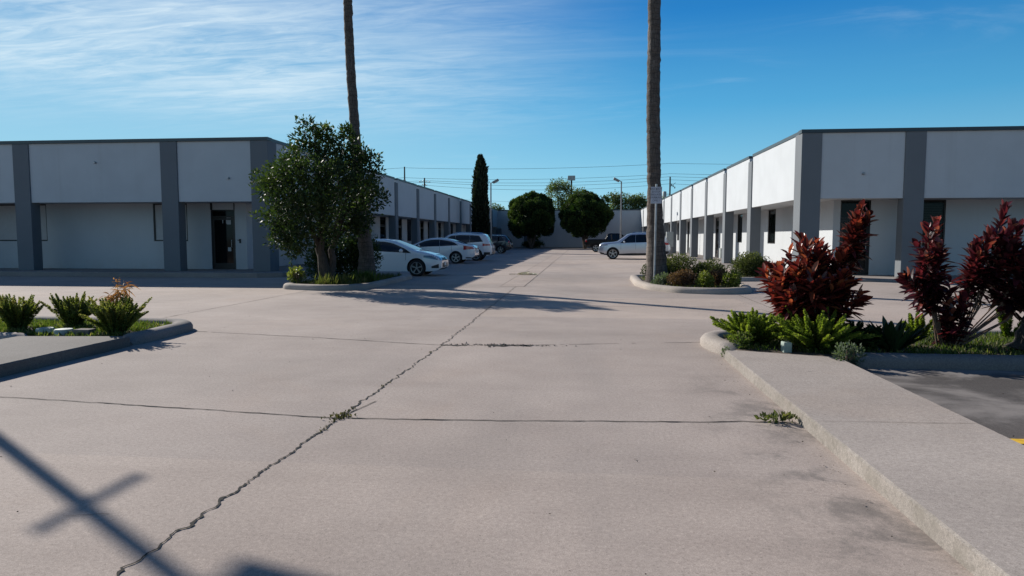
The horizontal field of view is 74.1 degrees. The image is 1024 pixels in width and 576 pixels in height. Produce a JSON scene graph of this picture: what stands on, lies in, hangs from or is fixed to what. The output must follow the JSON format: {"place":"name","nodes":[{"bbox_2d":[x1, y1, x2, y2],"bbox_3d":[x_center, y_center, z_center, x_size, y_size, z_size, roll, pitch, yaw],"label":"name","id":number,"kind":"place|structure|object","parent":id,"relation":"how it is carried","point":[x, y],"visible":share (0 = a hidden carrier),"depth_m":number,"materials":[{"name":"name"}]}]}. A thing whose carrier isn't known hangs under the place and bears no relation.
{"place":"outdoors","nodes":[
{"label":"outdoors","id":0,"kind":"place"},
{"bbox_2d":[0,264,315,277],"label":"sidewalk","id":1,"kind":"structure","parent":0,"point":[214,273],"depth_m":25.88,"materials":[{"name":"concrete"}]},
{"bbox_2d":[0,248,1023,575],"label":"parking lot","id":2,"kind":"structure","parent":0,"point":[680,460],"depth_m":4.94,"materials":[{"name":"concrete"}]},
{"bbox_2d":[0,332,26,338],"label":"kerb","id":3,"kind":"structure","parent":2,"relation":"on","point":[3,335],"depth_m":9.52,"materials":[{"name":"concrete"}]},
{"bbox_2d":[0,336,129,377],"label":"walkway","id":4,"kind":"structure","parent":2,"relation":"on","point":[19,354],"depth_m":8.40,"materials":[{"name":"concrete"}]},
{"bbox_2d":[0,318,171,335],"bbox_3d":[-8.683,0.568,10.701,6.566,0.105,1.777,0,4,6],"label":"grass","id":5,"kind":"structure","parent":2,"relation":"on","point":[59,323],"depth_m":10.30,"materials":[{"name":"green plant"}]},
{"bbox_2d":[0,294,43,328],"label":"foxtail fern","id":6,"kind":"object","parent":5,"relation":"on","point":[19,315],"visible":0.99,"depth_m":10.26,"materials":[{"name":"green plant"}]},
{"bbox_2d":[35,327,54,332],"bbox_3d":[-6.858,0.640,9.971,0.240,0.120,0.240,0,4,6],"label":"utility cover","id":7,"kind":"object","parent":5,"relation":"on","point":[42,329],"visible":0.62,"depth_m":9.89,"materials":[{"name":"concrete"}]},
{"bbox_2d":[53,328,73,335],"bbox_3d":[-6.509,0.649,9.854,0.250,0.120,0.250,0,4,6],"label":"utility cover","id":8,"kind":"object","parent":5,"relation":"on","point":[62,331],"visible":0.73,"depth_m":9.76,"materials":[{"name":"concrete"}]},
{"bbox_2d":[39,291,96,325],"bbox_3d":[-6.948,0.340,10.734,0.744,0.556,0.804,0,4,6],"label":"foxtail fern","id":9,"kind":"object","parent":5,"relation":"on","point":[69,310],"visible":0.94,"depth_m":10.61,"materials":[{"name":"green plant"}]},
{"bbox_2d":[73,328,95,335],"bbox_3d":[-6.155,0.650,9.777,0.240,0.120,0.160,0,4,6],"label":"concrete block","id":10,"kind":"object","parent":5,"relation":"on","point":[85,331],"depth_m":9.70,"materials":[{"name":"grey concrete"}]},
{"bbox_2d":[79,294,151,332],"bbox_3d":[-5.823,0.381,9.982,0.949,0.586,0.921,-2,5,-23],"label":"foxtail fern","id":11,"kind":"object","parent":5,"relation":"on","point":[123,314],"visible":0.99,"depth_m":9.82,"materials":[{"name":"green plant"}]},
{"bbox_2d":[97,277,138,302],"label":"dried stalk","id":12,"kind":"object","parent":5,"relation":"on","point":[117,294],"visible":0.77,"depth_m":10.19,"materials":[{"name":"orange plant"}]},
{"bbox_2d":[34,316,192,345],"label":"kerb","id":13,"kind":"structure","parent":2,"relation":"on","point":[178,327],"depth_m":10.25,"materials":[{"name":"concrete"}]},
{"bbox_2d":[15,397,333,417],"bbox_3d":[-7.327,0.974,7.001,12.081,0.001,0.066,1,4,13],"label":"joint","id":14,"kind":"object","parent":2,"relation":"on","point":[181,407],"visible":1,"depth_m":5.97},
{"bbox_2d":[0,137,497,271],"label":"office building","id":15,"kind":"structure","parent":2,"relation":"on","point":[175,204],"depth_m":27.01,"materials":[{"name":"grey paint"}]},
{"bbox_2d":[0,204,47,240],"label":"window","id":16,"kind":"structure","parent":15,"relation":"in","point":[8,232],"depth_m":28.93,"materials":[{"name":"grey glass"}]},
{"bbox_2d":[153,203,187,240],"bbox_3d":[-14.153,-2.727,28.189,1.500,1.560,0.080,0,4,6],"label":"window","id":17,"kind":"structure","parent":15,"relation":"in","point":[157,208],"depth_m":28.22,"materials":[{"name":"grey glass"}]},
{"bbox_2d":[211,210,235,268],"bbox_3d":[-11.879,-1.999,27.972,1.040,2.440,0.141,0,4,6],"label":"door","id":18,"kind":"structure","parent":15,"relation":"in","point":[223,234],"depth_m":27.99,"materials":[{"name":"black glass"}]},
{"bbox_2d":[380,217,385,238],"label":"door","id":19,"kind":"structure","parent":15,"relation":"in","point":[382,219],"depth_m":46.83,"materials":[{"name":"black glass"}]},
{"bbox_2d":[398,218,401,239],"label":"door","id":20,"kind":"structure","parent":15,"relation":"in","point":[399,220],"depth_m":51.34,"materials":[{"name":"brown metal"}]},
{"bbox_2d":[407,219,410,240],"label":"door","id":21,"kind":"structure","parent":15,"relation":"in","point":[408,221],"depth_m":53.72,"materials":[{"name":"brown metal"}]},
{"bbox_2d":[420,221,423,240],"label":"door","id":22,"kind":"structure","parent":15,"relation":"in","point":[421,222],"depth_m":58.02,"materials":[{"name":"brown metal"}]},
{"bbox_2d":[438,222,440,237],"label":"door","id":23,"kind":"structure","parent":15,"relation":"in","point":[439,224],"depth_m":65.22,"materials":[{"name":"brown metal"}]},
{"bbox_2d":[116,288,513,575],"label":"crack","id":24,"kind":"object","parent":2,"relation":"on","point":[191,525],"visible":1,"depth_m":4.13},
{"bbox_2d":[200,331,433,344],"bbox_3d":[-3.028,0.738,10.153,4.362,0.001,0.073,1,5,19],"label":"joint","id":25,"kind":"object","parent":2,"relation":"on","point":[320,337],"visible":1,"depth_m":10.03,"materials":[{"name":"grey concrete"}]},
{"bbox_2d":[283,274,411,290],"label":"kerb","id":26,"kind":"structure","parent":2,"relation":"on","point":[344,287],"depth_m":19.43,"materials":[{"name":"concrete"}]},
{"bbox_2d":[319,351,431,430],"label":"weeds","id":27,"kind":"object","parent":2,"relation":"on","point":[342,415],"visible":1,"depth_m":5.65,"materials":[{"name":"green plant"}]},
{"bbox_2d":[337,239,447,275],"bbox_3d":[-4.887,-1.231,26.823,4.594,1.440,2.186,0,4,6],"label":"parked car","id":28,"kind":"object","parent":2,"relation":"on","point":[401,255],"visible":0.62,"depth_m":25.93,"materials":[{"name":"white paint"}]},
{"bbox_2d":[413,238,478,263],"bbox_3d":[-4.436,-2.184,39.333,4.904,1.468,2.255,0,4,6],"label":"parked car","id":29,"kind":"object","parent":2,"relation":"on","point":[455,251],"visible":0.58,"depth_m":38.37,"materials":[{"name":"white paint"}]},
{"bbox_2d":[444,232,494,260],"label":"parked car","id":30,"kind":"object","parent":2,"relation":"on","point":[483,242],"visible":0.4,"depth_m":42.89,"materials":[{"name":"white paint"}]},
{"bbox_2d":[470,154,489,234],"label":"cypress tree","id":31,"kind":"object","parent":2,"relation":"on","point":[480,211],"visible":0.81,"depth_m":65.73,"materials":[{"name":"green plant"}]},
{"bbox_2d":[490,179,498,239],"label":"lamp post","id":32,"kind":"object","parent":2,"relation":"on","point":[495,181],"visible":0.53,"depth_m":59.61,"materials":[{"name":"metal"}]},
{"bbox_2d":[489,234,512,253],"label":"parked car","id":33,"kind":"object","parent":2,"relation":"on","point":[503,243],"visible":0.45,"depth_m":61.88,"materials":[{"name":"grey paint"}]},
{"bbox_2d":[451,342,576,346],"bbox_3d":[0.029,0.778,9.417,1.810,0.048,0.224,0,4,2],"label":"crumbled concrete","id":34,"kind":"object","parent":2,"relation":"on","point":[493,344],"visible":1,"depth_m":9.39,"materials":[{"name":"grey concrete"}]},
{"bbox_2d":[507,191,555,248],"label":"juniper tree","id":35,"kind":"object","parent":2,"relation":"on","point":[531,215],"visible":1,"depth_m":85.44,"materials":[{"name":"green plant"}]},
{"bbox_2d":[521,240,544,247],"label":"shrub","id":36,"kind":"object","parent":2,"relation":"on","point":[536,244],"visible":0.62,"depth_m":91.99,"materials":[{"name":"green plant"}]},
{"bbox_2d":[502,248,569,286],"bbox_3d":[3.862,-2.782,57.062,0.720,0.001,73.600,0,4,6],"label":"lane patch","id":37,"kind":"object","parent":2,"relation":"on","point":[520,280],"visible":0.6,"depth_m":28.74,"materials":[{"name":"concrete"}]},
{"bbox_2d":[518,271,537,274],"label":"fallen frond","id":38,"kind":"object","parent":37,"relation":"on","point":[524,273],"visible":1,"depth_m":26.99,"materials":[{"name":"beige plant"}]},
{"bbox_2d":[363,418,767,421],"bbox_3d":[0.487,1.083,5.550,3.630,0.001,0.062,0,4,2],"label":"joint","id":39,"kind":"object","parent":2,"relation":"on","point":[560,420],"visible":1,"depth_m":5.55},
{"bbox_2d":[558,189,614,248],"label":"juniper tree","id":40,"kind":"object","parent":2,"relation":"on","point":[584,214],"visible":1,"depth_m":84.68,"materials":[{"name":"green plant"}]},
{"bbox_2d":[585,233,623,251],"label":"pickup truck","id":41,"kind":"object","parent":2,"relation":"on","point":[595,243],"visible":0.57,"depth_m":68.32,"materials":[{"name":"black paint"}]},
{"bbox_2d":[613,177,621,237],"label":"lamp post","id":42,"kind":"object","parent":2,"relation":"on","point":[616,179],"visible":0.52,"depth_m":59.93,"materials":[{"name":"metal"}]},
{"bbox_2d":[598,232,669,258],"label":"parked car","id":43,"kind":"object","parent":2,"relation":"on","point":[634,243],"visible":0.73,"depth_m":46.00,"materials":[{"name":"silver metal"}]},
{"bbox_2d":[666,232,673,255],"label":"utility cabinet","id":44,"kind":"object","parent":2,"relation":"on","point":[669,236],"visible":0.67,"depth_m":51.88,"materials":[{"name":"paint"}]},
{"bbox_2d":[630,274,751,293],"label":"kerb","id":45,"kind":"structure","parent":2,"relation":"on","point":[636,280],"depth_m":18.18,"materials":[{"name":"concrete"}]},
{"bbox_2d":[741,277,766,280],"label":"kerb","id":46,"kind":"structure","parent":2,"relation":"on","point":[749,279],"depth_m":23.03,"materials":[{"name":"concrete"}]},
{"bbox_2d":[754,410,799,423],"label":"weed","id":47,"kind":"object","parent":2,"relation":"on","point":[775,415],"visible":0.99,"depth_m":5.49,"materials":[{"name":"green plant"}]},
{"bbox_2d":[700,329,1013,355],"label":"kerb","id":48,"kind":"structure","parent":2,"relation":"on","point":[714,341],"depth_m":9.06,"materials":[{"name":"concrete"}]},
{"bbox_2d":[723,331,1023,357],"bbox_3d":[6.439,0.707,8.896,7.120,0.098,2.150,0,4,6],"label":"grass","id":49,"kind":"structure","parent":2,"relation":"on","point":[985,343],"depth_m":8.51,"materials":[{"name":"green plant"}]},
{"bbox_2d":[728,330,755,347],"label":"weed","id":50,"kind":"object","parent":49,"relation":"on","point":[744,338],"visible":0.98,"depth_m":8.63,"materials":[{"name":"green plant"}]},
{"bbox_2d":[709,307,782,343],"bbox_3d":[3.210,0.500,9.046,1.108,0.489,1.050,3,5,33],"label":"foxtail fern","id":51,"kind":"object","parent":49,"relation":"on","point":[746,322],"visible":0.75,"depth_m":8.88,"materials":[{"name":"green plant"}]},
{"bbox_2d":[781,341,791,352],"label":"marker block","id":52,"kind":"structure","parent":49,"relation":"on","point":[786,346],"depth_m":8.32,"materials":[{"name":"concrete"}]},
{"bbox_2d":[753,199,877,326],"bbox_3d":[4.026,-0.197,8.989,1.444,1.941,1.193,-1,4,-17],"label":"ti plant","id":53,"kind":"object","parent":49,"relation":"on","point":[814,284],"visible":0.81,"depth_m":8.77,"materials":[{"name":"red plant"}]},
{"bbox_2d":[758,306,881,350],"bbox_3d":[3.763,0.514,8.460,1.236,0.549,1.155,-2,5,-28],"label":"foxtail fern","id":54,"kind":"object","parent":49,"relation":"on","point":[822,333],"visible":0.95,"depth_m":8.31,"materials":[{"name":"green plant"}]},
{"bbox_2d":[831,340,867,365],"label":"shrub","id":55,"kind":"object","parent":49,"relation":"on","point":[850,355],"visible":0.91,"depth_m":7.68,"materials":[{"name":"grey plant"}]},
{"bbox_2d":[842,320,885,348],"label":"foxtail fern","id":56,"kind":"object","parent":49,"relation":"on","point":[864,342],"visible":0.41,"depth_m":8.45,"materials":[{"name":"green plant"}]},
{"bbox_2d":[863,316,929,351],"bbox_3d":[4.718,0.572,8.516,0.732,0.429,0.712,-1,4,-10],"label":"sago plant","id":57,"kind":"object","parent":49,"relation":"on","point":[896,338],"visible":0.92,"depth_m":8.30,"materials":[{"name":"green plant"}]},
{"bbox_2d":[902,311,933,340],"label":"foxtail fern","id":58,"kind":"object","parent":49,"relation":"on","point":[915,323],"visible":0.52,"depth_m":9.15,"materials":[{"name":"green plant"}]},
{"bbox_2d":[893,199,1023,346],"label":"ti plant","id":59,"kind":"object","parent":49,"relation":"on","point":[926,289],"visible":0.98,"depth_m":8.60,"materials":[{"name":"red plant"}]},
{"bbox_2d":[995,309,1020,337],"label":"foxtail fern","id":60,"kind":"object","parent":49,"relation":"on","point":[1005,328],"visible":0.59,"depth_m":9.39,"materials":[{"name":"green plant"}]},
{"bbox_2d":[1004,316,1023,349],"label":"palm tree","id":61,"kind":"object","parent":49,"relation":"on","point":[1017,342],"visible":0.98,"depth_m":8.43,"materials":[{"name":"brown plant"}]},
{"bbox_2d":[724,350,1023,575],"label":"walkway","id":62,"kind":"structure","parent":2,"relation":"on","point":[950,482],"depth_m":4.45,"materials":[{"name":"concrete"}]},
{"bbox_2d":[0,0,1023,215],"label":"sky","id":63,"kind":"structure","parent":0,"point":[558,87],"materials":[{"name":"blue"}]},
{"bbox_2d":[513,247,591,247],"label":"sidewalk","id":64,"kind":"structure","parent":0,"point":[555,247],"depth_m":92.70,"materials":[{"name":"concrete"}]},
{"bbox_2d":[493,209,642,246],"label":"building","id":65,"kind":"structure","parent":0,"point":[561,237],"depth_m":93.68,"materials":[{"name":"paint"}]},
{"bbox_2d":[672,251,1012,282],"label":"sidewalk","id":66,"kind":"structure","parent":0,"point":[877,278],"depth_m":24.68,"materials":[{"name":"concrete"}]},
{"bbox_2d":[641,126,1023,277],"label":"office building","id":67,"kind":"structure","parent":66,"relation":"on","point":[962,182],"depth_m":24.70,"materials":[{"name":"grey paint"}]},
{"bbox_2d":[715,217,718,256],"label":"door","id":68,"kind":"structure","parent":67,"relation":"in","point":[717,219],"depth_m":48.33,"materials":[{"name":"brown metal"}]},
{"bbox_2d":[737,214,742,242],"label":"window","id":69,"kind":"structure","parent":67,"relation":"in","point":[739,217],"depth_m":41.66,"materials":[{"name":"black glass"}]},
{"bbox_2d":[768,209,775,243],"bbox_3d":[13.158,-3.096,34.171,0.100,1.720,1.400,0,4,6],"label":"window","id":70,"kind":"structure","parent":67,"relation":"in","point":[770,241],"depth_m":34.64,"materials":[{"name":"black glass"}]},
{"bbox_2d":[839,200,870,274],"bbox_3d":[12.995,-1.912,25.746,1.100,2.820,0.141,0,4,6],"label":"door","id":71,"kind":"structure","parent":67,"relation":"in","point":[846,205],"depth_m":25.73,"materials":[{"name":"brown metal"}]},
{"bbox_2d":[922,200,945,245],"bbox_3d":[15.336,-2.435,25.500,1.720,1.740,0.100,0,4,6],"label":"window","id":72,"kind":"structure","parent":67,"relation":"in","point":[944,201],"depth_m":25.45,"materials":[{"name":"brown metal"}]},
{"bbox_2d":[862,368,1023,444],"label":"parking bay","id":73,"kind":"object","parent":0,"point":[978,397],"depth_m":6.59,"materials":[{"name":"grey asphalt"}]},
{"bbox_2d":[844,352,1023,370],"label":"kerb","id":74,"kind":"structure","parent":73,"relation":"on","point":[949,361],"depth_m":7.71,"materials":[{"name":"concrete"}]},
{"label":"ground","id":75,"kind":"structure","parent":0,"visible":0},
{"bbox_2d":[492,203,504,209],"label":"background tree","id":76,"kind":"object","parent":75,"relation":"on","point":[497,207],"visible":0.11,"depth_m":117.67,"materials":[{"name":"green plant"}]},
{"bbox_2d":[545,177,574,209],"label":"background tree","id":77,"kind":"object","parent":75,"relation":"on","point":[558,188],"visible":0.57,"depth_m":112.41,"materials":[{"name":"green plant"}]},
{"bbox_2d":[568,176,574,194],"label":"floodlight pole","id":78,"kind":"object","parent":75,"relation":"on","point":[571,178],"visible":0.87,"depth_m":113.36,"materials":[{"name":"grey metal"}]},
{"bbox_2d":[562,187,584,201],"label":"background tree","id":79,"kind":"object","parent":75,"relation":"on","point":[576,190],"visible":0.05,"depth_m":114.22,"materials":[{"name":"green plant"}]},
{"bbox_2d":[605,191,630,208],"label":"background tree","id":80,"kind":"object","parent":75,"relation":"on","point":[615,199],"visible":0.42,"depth_m":113.33,"materials":[{"name":"green plant"}]},
{"bbox_2d":[623,192,646,209],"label":"background tree","id":81,"kind":"object","parent":75,"relation":"on","point":[640,201],"visible":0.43,"depth_m":113.26,"materials":[{"name":"green plant"}]},
{"bbox_2d":[662,177,674,197],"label":"utility pole","id":82,"kind":"object","parent":75,"relation":"on","point":[664,192],"visible":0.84,"depth_m":126.41,"materials":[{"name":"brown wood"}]},
{"bbox_2d":[417,180,690,185],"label":"power line","id":83,"kind":"object","parent":82,"relation":"attached to","point":[507,185],"visible":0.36,"depth_m":130.42,"materials":[{"name":"grey metal"}]},
{"bbox_2d":[420,184,687,189],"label":"power line","id":84,"kind":"object","parent":82,"relation":"attached to","point":[509,189],"visible":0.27,"depth_m":130.38,"materials":[{"name":"grey metal"}]},
{"bbox_2d":[408,177,702,182],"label":"power line","id":85,"kind":"object","parent":82,"relation":"attached to","point":[559,182],"visible":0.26,"depth_m":128.22,"materials":[{"name":"grey metal"}]},
{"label":"utility pole","id":86,"kind":"object","parent":75,"relation":"on","visible":0},
{"bbox_2d":[377,163,683,169],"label":"power line","id":87,"kind":"object","parent":86,"relation":"attached to","point":[544,168],"visible":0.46,"depth_m":128.07,"materials":[{"name":"grey metal"}]},
{"bbox_2d":[424,174,710,179],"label":"power line","id":88,"kind":"object","parent":86,"relation":"attached to","point":[566,178],"visible":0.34,"depth_m":129.36,"materials":[{"name":"grey metal"}]},
{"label":"planting bed","id":89,"kind":"structure","parent":0,"visible":0},
{"bbox_2d":[650,184,661,281],"bbox_3d":[4.180,-1.522,19.749,0.334,2.980,0.085,0,4,6],"label":"parking sign","id":90,"kind":"object","parent":89,"relation":"on","point":[656,195],"visible":1,"depth_m":19.65,"materials":[{"name":"metal"}]},
{"bbox_2d":[645,0,667,283],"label":"palm tree","id":91,"kind":"object","parent":89,"relation":"on","point":[653,132],"visible":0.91,"depth_m":20.15,"materials":[{"name":"brown plant"}]},
{"bbox_2d":[650,272,673,285],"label":"shrub","id":92,"kind":"object","parent":89,"relation":"on","point":[661,279],"visible":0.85,"depth_m":19.46,"materials":[{"name":"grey plant"}]},
{"bbox_2d":[666,268,697,286],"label":"shrub","id":93,"kind":"object","parent":89,"relation":"on","point":[680,278],"visible":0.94,"depth_m":19.07,"materials":[{"name":"brown plant"}]},
{"bbox_2d":[667,252,700,279],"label":"shrub","id":94,"kind":"object","parent":89,"relation":"on","point":[671,263],"visible":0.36,"depth_m":20.82,"materials":[{"name":"green plant"}]},
{"bbox_2d":[639,276,743,287],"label":"grass","id":95,"kind":"structure","parent":89,"relation":"on","point":[721,286],"depth_m":18.88,"materials":[{"name":"green plant"}]},
{"bbox_2d":[695,270,714,287],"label":"shrub","id":96,"kind":"object","parent":89,"relation":"on","point":[704,279],"visible":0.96,"depth_m":18.72,"materials":[{"name":"green plant"}]},
{"bbox_2d":[690,257,729,283],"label":"shrub","id":97,"kind":"object","parent":89,"relation":"on","point":[702,266],"visible":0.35,"depth_m":20.42,"materials":[{"name":"green plant"}]},
{"bbox_2d":[709,267,724,286],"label":"shrub","id":98,"kind":"object","parent":89,"relation":"on","point":[717,275],"visible":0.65,"depth_m":19.07,"materials":[{"name":"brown plant"}]},
{"bbox_2d":[722,270,741,286],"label":"shrub","id":99,"kind":"object","parent":89,"relation":"on","point":[735,278],"visible":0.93,"depth_m":18.76,"materials":[{"name":"green plant"}]},
{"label":"planting bed","id":100,"kind":"structure","parent":0,"visible":0},
{"bbox_2d":[727,251,770,276],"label":"shrub","id":101,"kind":"object","parent":100,"relation":"on","point":[748,264],"visible":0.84,"depth_m":23.91,"materials":[{"name":"green plant"}]},
{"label":"planting bed","id":102,"kind":"structure","parent":0,"visible":0},
{"bbox_2d":[286,266,307,283],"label":"shrub","id":103,"kind":"object","parent":102,"relation":"on","point":[295,274],"visible":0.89,"depth_m":20.16,"materials":[{"name":"green plant"}]},
{"bbox_2d":[248,113,391,283],"bbox_3d":[-5.531,-2.551,20.013,3.886,5.026,3.882,3,5,32],"label":"broadleaf tree","id":104,"kind":"object","parent":102,"relation":"on","point":[324,194],"visible":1,"depth_m":19.39,"materials":[{"name":"green plant"}]},
{"bbox_2d":[304,238,341,278],"bbox_3d":[-6.248,-0.979,22.466,1.316,1.622,1.021,-1,4,-15],"label":"shrub","id":105,"kind":"object","parent":102,"relation":"on","point":[313,256],"visible":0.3,"depth_m":22.36,"materials":[{"name":"green plant"}]},
{"bbox_2d":[302,271,357,284],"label":"grass tuft","id":106,"kind":"object","parent":102,"relation":"on","point":[325,279],"visible":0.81,"depth_m":19.70,"materials":[{"name":"green plant"}]},
{"bbox_2d":[295,272,400,284],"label":"grass","id":107,"kind":"structure","parent":102,"relation":"on","point":[384,276],"depth_m":20.84,"materials":[{"name":"green plant"}]},
{"bbox_2d":[334,272,366,282],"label":"grass tuft","id":108,"kind":"object","parent":102,"relation":"on","point":[364,281],"visible":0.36,"depth_m":20.33,"materials":[{"name":"green plant"}]},
{"bbox_2d":[343,0,375,273],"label":"palm tree","id":109,"kind":"object","parent":102,"relation":"on","point":[366,260],"visible":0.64,"depth_m":21.55,"materials":[{"name":"brown plant"}]},
{"bbox_2d":[335,232,383,277],"bbox_3d":[-5.175,-1.063,22.756,1.705,1.712,1.169,0,4,6],"label":"shrub","id":110,"kind":"object","parent":102,"relation":"on","point":[351,253],"visible":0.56,"depth_m":22.55,"materials":[{"name":"green plant"}]},
{"bbox_2d":[350,269,379,282],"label":"grass tuft","id":111,"kind":"object","parent":102,"relation":"on","point":[370,276],"visible":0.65,"depth_m":20.93,"materials":[{"name":"green plant"}]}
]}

